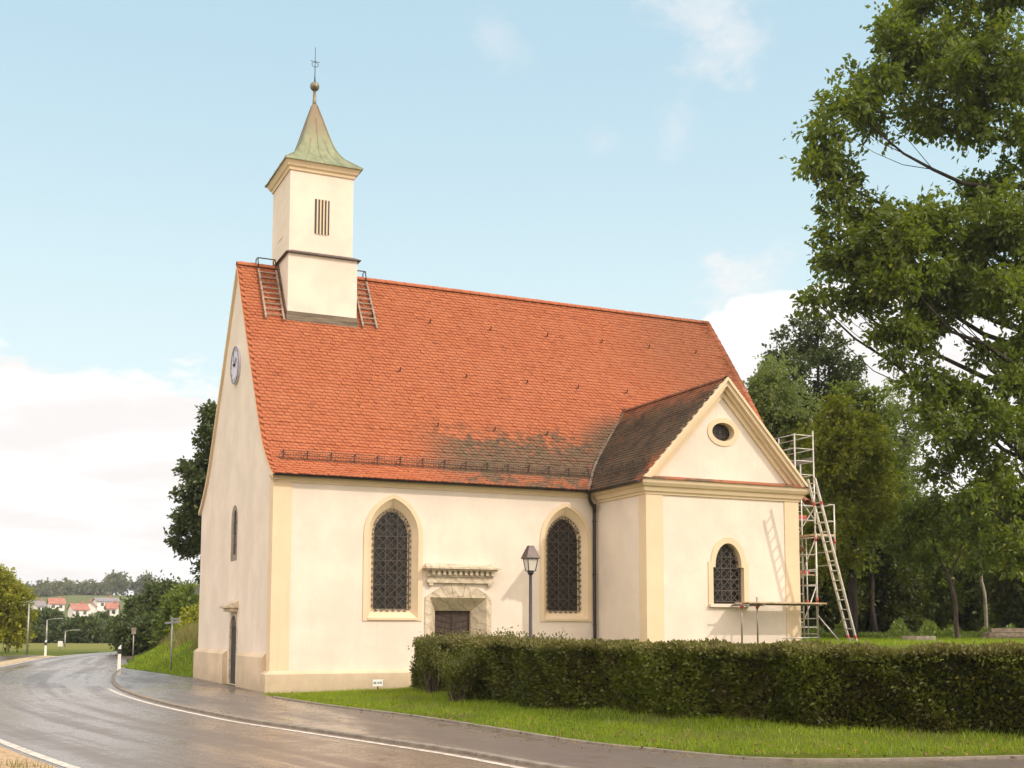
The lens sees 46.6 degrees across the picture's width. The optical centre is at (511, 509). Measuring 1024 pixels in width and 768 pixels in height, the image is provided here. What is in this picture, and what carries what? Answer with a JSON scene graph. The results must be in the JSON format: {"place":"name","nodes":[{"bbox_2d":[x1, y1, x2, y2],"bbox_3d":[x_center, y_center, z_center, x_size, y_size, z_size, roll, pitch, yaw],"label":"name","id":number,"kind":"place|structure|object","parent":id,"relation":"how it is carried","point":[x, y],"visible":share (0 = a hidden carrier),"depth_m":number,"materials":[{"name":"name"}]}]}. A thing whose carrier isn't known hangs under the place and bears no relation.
{"place":"outdoors","nodes":[
{"label":"outdoors","id":0,"kind":"place"},
{"bbox_2d":[0,655,43,661],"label":"side path","id":1,"kind":"structure","parent":0,"point":[7,657],"depth_m":72.24,"materials":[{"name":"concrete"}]},
{"bbox_2d":[121,637,194,676],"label":"bank grass","id":2,"kind":"structure","parent":0,"point":[147,654],"depth_m":49.22,"materials":[{"name":"green plant"}]},
{"bbox_2d":[156,621,198,651],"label":"dry bank grass","id":3,"kind":"structure","parent":0,"point":[180,635],"depth_m":51.97,"materials":[{"name":"green"}]},
{"bbox_2d":[0,652,539,767],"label":"road","id":4,"kind":"structure","parent":0,"point":[72,710],"depth_m":19.05,"materials":[{"name":"grey asphalt"}]},
{"bbox_2d":[0,653,88,767],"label":"road edge marking","id":5,"kind":"object","parent":4,"relation":"on","point":[38,755],"visible":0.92,"depth_m":16.23,"materials":[{"name":"paint"}]},
{"bbox_2d":[108,688,524,767],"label":"road edge marking","id":6,"kind":"object","parent":4,"relation":"on","point":[492,762],"visible":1,"depth_m":18.89,"materials":[{"name":"paint"}]},
{"bbox_2d":[111,667,576,767],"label":"kerb","id":7,"kind":"structure","parent":4,"relation":"on","point":[450,749],"depth_m":18.64,"materials":[{"name":"grey concrete"}]},
{"bbox_2d":[0,595,1023,757],"bbox_3d":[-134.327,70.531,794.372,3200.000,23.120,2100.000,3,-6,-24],"label":"ground","id":8,"kind":"structure","parent":0,"point":[53,649],"depth_m":18.07,"materials":[{"name":"green plant"}]},
{"bbox_2d":[0,563,38,652],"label":"lime tree","id":9,"kind":"object","parent":8,"relation":"on","point":[13,616],"visible":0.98,"depth_m":83.32,"materials":[{"name":"green plant"}]},
{"bbox_2d":[0,655,54,665],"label":"sandy verge","id":10,"kind":"structure","parent":8,"relation":"on","point":[7,662],"depth_m":65.09,"materials":[{"name":"beige sand"}]},
{"bbox_2d":[0,746,56,767],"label":"gravel shoulder","id":11,"kind":"object","parent":8,"relation":"on","point":[12,755],"visible":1,"depth_m":15.28},
{"bbox_2d":[0,754,52,767],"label":"shoulder weeds","id":12,"kind":"object","parent":11,"relation":"on","point":[11,766],"visible":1,"depth_m":14.47,"materials":[{"name":"beige plant"}]},
{"bbox_2d":[16,583,40,596],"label":"hill tree","id":13,"kind":"object","parent":8,"relation":"on","point":[36,592],"visible":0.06,"depth_m":663.97,"materials":[{"name":"green plant"}]},
{"bbox_2d":[26,601,34,653],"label":"road lamp","id":14,"kind":"object","parent":8,"relation":"on","point":[27,642],"visible":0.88,"depth_m":79.55,"materials":[{"name":"metal"}]},
{"bbox_2d":[22,577,48,596],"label":"hill tree","id":15,"kind":"object","parent":8,"relation":"on","point":[37,584],"visible":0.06,"depth_m":675.39,"materials":[{"name":"green plant"}]},
{"bbox_2d":[31,598,47,610],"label":"village house","id":16,"kind":"structure","parent":8,"relation":"on","point":[40,604],"depth_m":467.33,"materials":[{"name":"white paint"}]},
{"bbox_2d":[30,622,52,642],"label":"field tree","id":17,"kind":"object","parent":8,"relation":"on","point":[40,634],"visible":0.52,"depth_m":146.05,"materials":[{"name":"green plant"}]},
{"bbox_2d":[44,640,46,655],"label":"delineator post","id":18,"kind":"object","parent":8,"relation":"on","point":[45,648],"visible":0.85,"depth_m":75.45,"materials":[{"name":"white paint"}]},
{"bbox_2d":[31,606,66,632],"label":"tree","id":19,"kind":"object","parent":8,"relation":"on","point":[45,614],"visible":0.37,"depth_m":151.79,"materials":[{"name":"green plant"}]},
{"bbox_2d":[31,579,67,590],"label":"hill tree","id":20,"kind":"object","parent":8,"relation":"on","point":[38,581],"visible":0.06,"depth_m":680.79,"materials":[{"name":"green plant"}]},
{"bbox_2d":[46,618,62,639],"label":"road lamp","id":21,"kind":"object","parent":8,"relation":"on","point":[47,625],"visible":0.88,"depth_m":99.50,"materials":[{"name":"metal"}]},
{"bbox_2d":[46,596,65,610],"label":"village house","id":22,"kind":"structure","parent":8,"relation":"on","point":[59,602],"depth_m":497.10,"materials":[{"name":"white paint"}]},
{"bbox_2d":[38,577,74,596],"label":"hill tree","id":23,"kind":"object","parent":8,"relation":"on","point":[59,588],"visible":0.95,"depth_m":657.24,"materials":[{"name":"green plant"}]},
{"bbox_2d":[58,641,62,646],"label":"field sign","id":24,"kind":"object","parent":8,"relation":"on","point":[60,643],"visible":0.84,"depth_m":97.31,"materials":[{"name":"metal"}]},
{"bbox_2d":[49,613,79,642],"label":"field tree","id":25,"kind":"object","parent":8,"relation":"on","point":[58,633],"visible":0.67,"depth_m":146.02,"materials":[{"name":"green plant"}]},
{"bbox_2d":[64,629,79,646],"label":"road lamp","id":26,"kind":"object","parent":8,"relation":"on","point":[65,637],"visible":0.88,"depth_m":111.31,"materials":[{"name":"metal"}]},
{"bbox_2d":[62,577,90,594],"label":"hill tree","id":27,"kind":"object","parent":8,"relation":"on","point":[76,588],"visible":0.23,"depth_m":692.07,"materials":[{"name":"green plant"}]},
{"bbox_2d":[66,601,90,616],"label":"village house","id":28,"kind":"structure","parent":8,"relation":"on","point":[81,608],"depth_m":447.03,"materials":[{"name":"white paint"}]},
{"bbox_2d":[71,612,107,642],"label":"field tree","id":29,"kind":"object","parent":8,"relation":"on","point":[92,629],"visible":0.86,"depth_m":143.93,"materials":[{"name":"green plant"}]},
{"bbox_2d":[87,599,97,613],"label":"village house","id":30,"kind":"structure","parent":8,"relation":"on","point":[92,606],"depth_m":462.08,"materials":[{"name":"white paint"}]},
{"bbox_2d":[78,578,115,595],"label":"hill tree","id":31,"kind":"object","parent":8,"relation":"on","point":[96,588],"visible":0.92,"depth_m":676.25,"materials":[{"name":"green plant"}]},
{"bbox_2d":[92,595,119,611],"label":"village house","id":32,"kind":"structure","parent":8,"relation":"on","point":[99,602],"depth_m":475.67,"materials":[{"name":"white paint"}]},
{"bbox_2d":[93,606,118,623],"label":"tree","id":33,"kind":"object","parent":8,"relation":"on","point":[106,614],"visible":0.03,"depth_m":156.76,"materials":[{"name":"green plant"}]},
{"bbox_2d":[102,617,114,642],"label":"field tree","id":34,"kind":"object","parent":8,"relation":"on","point":[104,620],"visible":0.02,"depth_m":147.39,"materials":[{"name":"green plant"}]},
{"bbox_2d":[104,600,119,616],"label":"village house","id":35,"kind":"structure","parent":8,"relation":"on","point":[112,607],"depth_m":436.84,"materials":[{"name":"white paint"}]},
{"bbox_2d":[97,594,131,651],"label":"bank bush","id":36,"kind":"object","parent":8,"relation":"on","point":[114,624],"visible":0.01,"depth_m":84.44,"materials":[{"name":"green plant"}]},
{"bbox_2d":[102,572,130,594],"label":"hill tree","id":37,"kind":"object","parent":8,"relation":"on","point":[125,590],"visible":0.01,"depth_m":722.06,"materials":[{"name":"green plant"}]},
{"bbox_2d":[103,569,132,594],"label":"hill tree","id":38,"kind":"object","parent":8,"relation":"on","point":[119,581],"visible":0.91,"depth_m":704.57,"materials":[{"name":"green plant"}]},
{"bbox_2d":[117,645,121,669],"bbox_3d":[-16.393,6.224,49.624,0.146,1.120,0.128,3,-6,-24],"label":"delineator post","id":39,"kind":"object","parent":8,"relation":"on","point":[119,657],"visible":0.85,"depth_m":49.58,"materials":[{"name":"white paint"}]},
{"bbox_2d":[107,613,158,655],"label":"bank bush","id":40,"kind":"object","parent":8,"relation":"on","point":[122,635],"visible":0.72,"depth_m":76.14,"materials":[{"name":"green plant"}]},
{"bbox_2d":[132,628,135,660],"bbox_3d":[-20.233,7.250,63.576,0.248,1.858,0.082,0,-6,0],"label":"marker sign","id":41,"kind":"object","parent":8,"relation":"on","point":[133,631],"visible":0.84,"depth_m":63.60,"materials":[{"name":"metal"}]},
{"bbox_2d":[127,570,156,595],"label":"hill tree","id":42,"kind":"object","parent":8,"relation":"on","point":[136,586],"visible":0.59,"depth_m":712.96,"materials":[{"name":"green plant"}]},
{"bbox_2d":[119,583,171,654],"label":"tree","id":43,"kind":"object","parent":8,"relation":"on","point":[133,608],"visible":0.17,"depth_m":81.51,"materials":[{"name":"green plant"}]},
{"bbox_2d":[139,570,181,609],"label":"tree","id":44,"kind":"object","parent":8,"relation":"on","point":[165,585],"visible":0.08,"depth_m":82.57,"materials":[{"name":"green plant"}]},
{"bbox_2d":[140,602,187,652],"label":"bank bush","id":45,"kind":"object","parent":8,"relation":"on","point":[158,635],"visible":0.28,"depth_m":76.02,"materials":[{"name":"green plant"}]},
{"bbox_2d":[165,617,179,670],"bbox_3d":[-13.064,5.227,45.692,0.601,2.158,0.088,0,-6,0],"label":"guide sign","id":46,"kind":"object","parent":8,"relation":"on","point":[172,621],"visible":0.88,"depth_m":45.73,"materials":[{"name":"metal"}]},
{"bbox_2d":[155,577,199,625],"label":"bank tree","id":47,"kind":"object","parent":8,"relation":"on","point":[182,593],"visible":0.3,"depth_m":77.50,"materials":[{"name":"green plant"}]},
{"bbox_2d":[163,602,198,633],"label":"bank bush","id":48,"kind":"object","parent":8,"relation":"on","point":[191,615],"visible":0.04,"depth_m":73.19,"materials":[{"name":"green plant"}]},
{"bbox_2d":[179,579,199,594],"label":"hill tree","id":49,"kind":"object","parent":8,"relation":"on","point":[197,590],"visible":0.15,"depth_m":668.53,"materials":[{"name":"green plant"}]},
{"bbox_2d":[163,398,216,587],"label":"dark tree","id":50,"kind":"object","parent":8,"relation":"on","point":[187,519],"visible":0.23,"depth_m":65.90,"materials":[{"name":"green plant"}]},
{"bbox_2d":[373,679,383,688],"bbox_3d":[-3.604,4.776,31.963,0.300,0.410,0.044,3,-6,-24],"label":"lawn sign","id":51,"kind":"object","parent":8,"relation":"on","point":[378,682],"visible":0.94,"depth_m":31.96,"materials":[{"name":"white plastic"}]},
{"bbox_2d":[407,630,449,693],"bbox_3d":[-1.914,3.700,28.807,1.175,1.576,1.214,-1,-6,8],"label":"bush","id":52,"kind":"object","parent":8,"relation":"on","point":[425,663],"visible":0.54,"depth_m":28.72,"materials":[{"name":"green plant"}]},
{"bbox_2d":[425,641,487,702],"bbox_3d":[-1.242,3.525,25.609,1.305,1.386,1.414,-3,-6,26],"label":"bush","id":53,"kind":"object","parent":8,"relation":"on","point":[460,675],"visible":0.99,"depth_m":25.51,"materials":[{"name":"green plant"}]},
{"bbox_2d":[478,626,521,636],"bbox_3d":[-0.534,3.656,29.433,1.709,1.533,1.853,3,-6,-24],"label":"bush","id":54,"kind":"object","parent":8,"relation":"on","point":[507,631],"visible":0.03,"depth_m":29.41,"materials":[{"name":"green plant"}]},
{"bbox_2d":[193,47,811,692],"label":"church","id":55,"kind":"structure","parent":8,"relation":"on","point":[423,459],"depth_m":35.20,"materials":[{"name":"paint"}]},
{"bbox_2d":[230,616,235,683],"bbox_3d":[-8.425,4.263,36.109,0.085,2.080,0.980,3,-6,-24],"label":"side door","id":56,"kind":"structure","parent":55,"relation":"in","point":[233,636],"depth_m":36.21,"materials":[{"name":"wood"}]},
{"bbox_2d":[234,514,236,553],"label":"slit window","id":57,"kind":"structure","parent":55,"relation":"in","point":[235,522],"depth_m":36.67,"materials":[{"name":"black glass"}]},
{"bbox_2d":[255,257,284,320],"bbox_3d":[-7.667,-6.957,37.597,0.615,2.354,1.793,3,-6,-24],"label":"roof ladder","id":58,"kind":"object","parent":55,"relation":"attached to","point":[278,293],"visible":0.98,"depth_m":37.41,"materials":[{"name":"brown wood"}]},
{"bbox_2d":[357,270,377,328],"bbox_3d":[-4.880,-6.853,38.881,0.515,2.293,1.753,3,-6,-24],"label":"roof ladder","id":59,"kind":"object","parent":55,"relation":"attached to","point":[371,308],"visible":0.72,"depth_m":38.58,"materials":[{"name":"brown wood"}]},
{"bbox_2d":[363,494,422,620],"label":"window","id":60,"kind":"structure","parent":55,"relation":"in","point":[393,533],"depth_m":33.46,"materials":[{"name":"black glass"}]},
{"bbox_2d":[540,503,591,621],"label":"window","id":61,"kind":"structure","parent":55,"relation":"in","point":[565,535],"depth_m":35.69,"materials":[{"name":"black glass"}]},
{"bbox_2d":[708,537,749,606],"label":"window","id":62,"kind":"structure","parent":55,"relation":"in","point":[728,571],"depth_m":34.49,"materials":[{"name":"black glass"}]},
{"bbox_2d":[521,545,539,638],"bbox_3d":[0.419,2.537,26.863,0.330,3.443,0.330,3,-6,-24],"label":"street lamp","id":63,"kind":"object","parent":8,"relation":"on","point":[530,557],"visible":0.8,"depth_m":26.90,"materials":[{"name":"metal"}]},
{"bbox_2d":[247,691,1014,767],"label":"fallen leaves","id":64,"kind":"object","parent":8,"relation":"on","point":[558,735],"visible":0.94,"depth_m":17.07,"materials":[{"name":"brown plant"}]},
{"bbox_2d":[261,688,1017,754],"bbox_3d":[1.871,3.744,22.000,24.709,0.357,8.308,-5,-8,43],"label":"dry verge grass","id":65,"kind":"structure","parent":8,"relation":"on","point":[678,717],"depth_m":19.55,"materials":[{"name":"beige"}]},
{"bbox_2d":[272,696,1023,761],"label":"lawn edging","id":66,"kind":"object","parent":8,"relation":"on","point":[751,757],"visible":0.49,"depth_m":15.73,"materials":[{"name":"grey concrete"}]},
{"bbox_2d":[409,625,1023,735],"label":"hedge","id":67,"kind":"object","parent":8,"relation":"on","point":[970,687],"visible":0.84,"depth_m":18.38,"materials":[{"name":"green plant"}]},
{"bbox_2d":[731,597,826,643],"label":"work platform","id":68,"kind":"structure","parent":8,"relation":"on","point":[757,604],"depth_m":33.88,"materials":[{"name":"grey metal"}]},
{"bbox_2d":[742,352,830,509],"bbox_3d":[12.177,-0.599,52.502,5.422,12.880,4.150,3,-6,-24],"label":"ash tree","id":69,"kind":"object","parent":8,"relation":"on","point":[769,392],"visible":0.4,"depth_m":52.27,"materials":[{"name":"green plant"}]},
{"bbox_2d":[775,431,839,641],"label":"scaffold tower","id":70,"kind":"structure","parent":8,"relation":"on","point":[815,535],"depth_m":36.04,"materials":[{"name":"metal"}]},
{"bbox_2d":[758,307,867,627],"bbox_3d":[16.720,-2.268,64.728,6.290,18.095,6.467,3,-6,-24],"label":"dark tree","id":71,"kind":"object","parent":8,"relation":"on","point":[809,352],"visible":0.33,"depth_m":64.81,"materials":[{"name":"green plant"}]},
{"bbox_2d":[806,478,857,641],"bbox_3d":[9.320,1.500,34.600,1.381,4.782,0.407,2,-6,-21],"label":"access ladder","id":72,"kind":"object","parent":8,"relation":"on","point":[829,560],"visible":0.98,"depth_m":34.55,"materials":[{"name":"metal"}]},
{"bbox_2d":[800,541,880,631],"bbox_3d":[15.214,3.719,57.361,4.413,5.163,6.210,-4,-7,38],"label":"woodland tree","id":73,"kind":"object","parent":8,"relation":"on","point":[829,613],"visible":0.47,"depth_m":56.08,"materials":[{"name":"green plant"}]},
{"bbox_2d":[790,380,911,637],"bbox_3d":[14.056,0.115,49.384,5.820,10.848,4.676,3,-6,-24],"label":"maple tree","id":74,"kind":"object","parent":8,"relation":"on","point":[844,438],"visible":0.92,"depth_m":48.77,"materials":[{"name":"green plant"}]},
{"bbox_2d":[826,376,927,631],"bbox_3d":[17.495,-0.168,57.279,4.934,12.858,3.398,0,-6,0],"label":"maple tree","id":75,"kind":"object","parent":8,"relation":"on","point":[861,395],"visible":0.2,"depth_m":57.23,"materials":[{"name":"green plant"}]},
{"bbox_2d":[845,543,938,631],"bbox_3d":[18.382,4.055,59.706,5.308,5.271,6.452,3,-6,-24],"label":"woodland tree","id":76,"kind":"object","parent":8,"relation":"on","point":[897,586],"visible":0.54,"depth_m":58.16,"materials":[{"name":"green plant"}]},
{"bbox_2d":[779,0,1023,581],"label":"spreading oak","id":77,"kind":"object","parent":8,"relation":"on","point":[963,280],"visible":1,"depth_m":43.16,"materials":[{"name":"green plant"}]},
{"bbox_2d":[872,372,946,506],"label":"birch tree","id":78,"kind":"object","parent":8,"relation":"on","point":[907,436],"visible":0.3,"depth_m":66.38,"materials":[{"name":"green plant"}]},
{"bbox_2d":[801,616,1023,638],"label":"undergrowth","id":79,"kind":"object","parent":8,"relation":"on","point":[898,627],"visible":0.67,"depth_m":49.66,"materials":[{"name":"green plant"}]},
{"bbox_2d":[903,537,975,629],"bbox_3d":[21.633,3.720,61.618,6.641,6.406,4.614,11,-12,-62],"label":"woodland tree","id":80,"kind":"object","parent":8,"relation":"on","point":[941,597],"visible":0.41,"depth_m":60.17,"materials":[{"name":"green plant"}]},
{"bbox_2d":[877,481,1002,638],"bbox_3d":[17.264,1.967,46.785,4.883,6.482,4.064,3,-6,-24],"label":"young tree","id":81,"kind":"object","parent":8,"relation":"on","point":[923,519],"visible":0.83,"depth_m":46.72,"materials":[{"name":"green plant"}]},
{"bbox_2d":[943,554,1001,631],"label":"woodland tree","id":82,"kind":"object","parent":8,"relation":"on","point":[972,618],"visible":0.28,"depth_m":62.34,"materials":[{"name":"green plant"}]},
{"bbox_2d":[938,501,1023,636],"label":"pale young tree","id":83,"kind":"object","parent":8,"relation":"on","point":[967,557],"visible":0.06,"depth_m":51.74,"materials":[{"name":"green plant"}]},
{"bbox_2d":[970,560,1023,627],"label":"woodland tree","id":84,"kind":"object","parent":8,"relation":"on","point":[1006,596],"visible":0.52,"depth_m":56.92,"materials":[{"name":"green plant"}]},
{"bbox_2d":[980,628,1023,639],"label":"timber stack","id":85,"kind":"object","parent":8,"relation":"on","point":[1005,630],"visible":0.74,"depth_m":46.29,"materials":[{"name":"brown wood"}]},
{"bbox_2d":[988,484,1023,627],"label":"woodland tree","id":86,"kind":"object","parent":8,"relation":"on","point":[992,621],"visible":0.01,"depth_m":72.45,"materials":[{"name":"green plant"}]},
{"bbox_2d":[0,0,1023,595],"label":"sky","id":87,"kind":"structure","parent":0,"point":[625,155],"materials":[{"name":"blue"}]},
{"bbox_2d":[542,628,575,639],"bbox_3d":[1.088,3.475,28.609,1.233,1.256,1.393,0,-6,-3],"label":"bush","id":88,"kind":"object","parent":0,"point":[559,636],"visible":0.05,"depth_m":28.96,"materials":[{"name":"green plant"}]},
{"bbox_2d":[115,667,1023,767],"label":"pavement","id":89,"kind":"structure","parent":0,"point":[207,695],"depth_m":19.05,"materials":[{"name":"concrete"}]},
{"bbox_2d":[798,630,1023,644],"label":"churchyard grass","id":90,"kind":"structure","parent":0,"point":[899,641],"depth_m":37.08,"materials":[{"name":"green plant"}]},
{"bbox_2d":[900,636,935,640],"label":"stone slab","id":91,"kind":"structure","parent":90,"relation":"on","point":[918,637],"depth_m":40.37,"materials":[{"name":"grey stone"}]}
]}

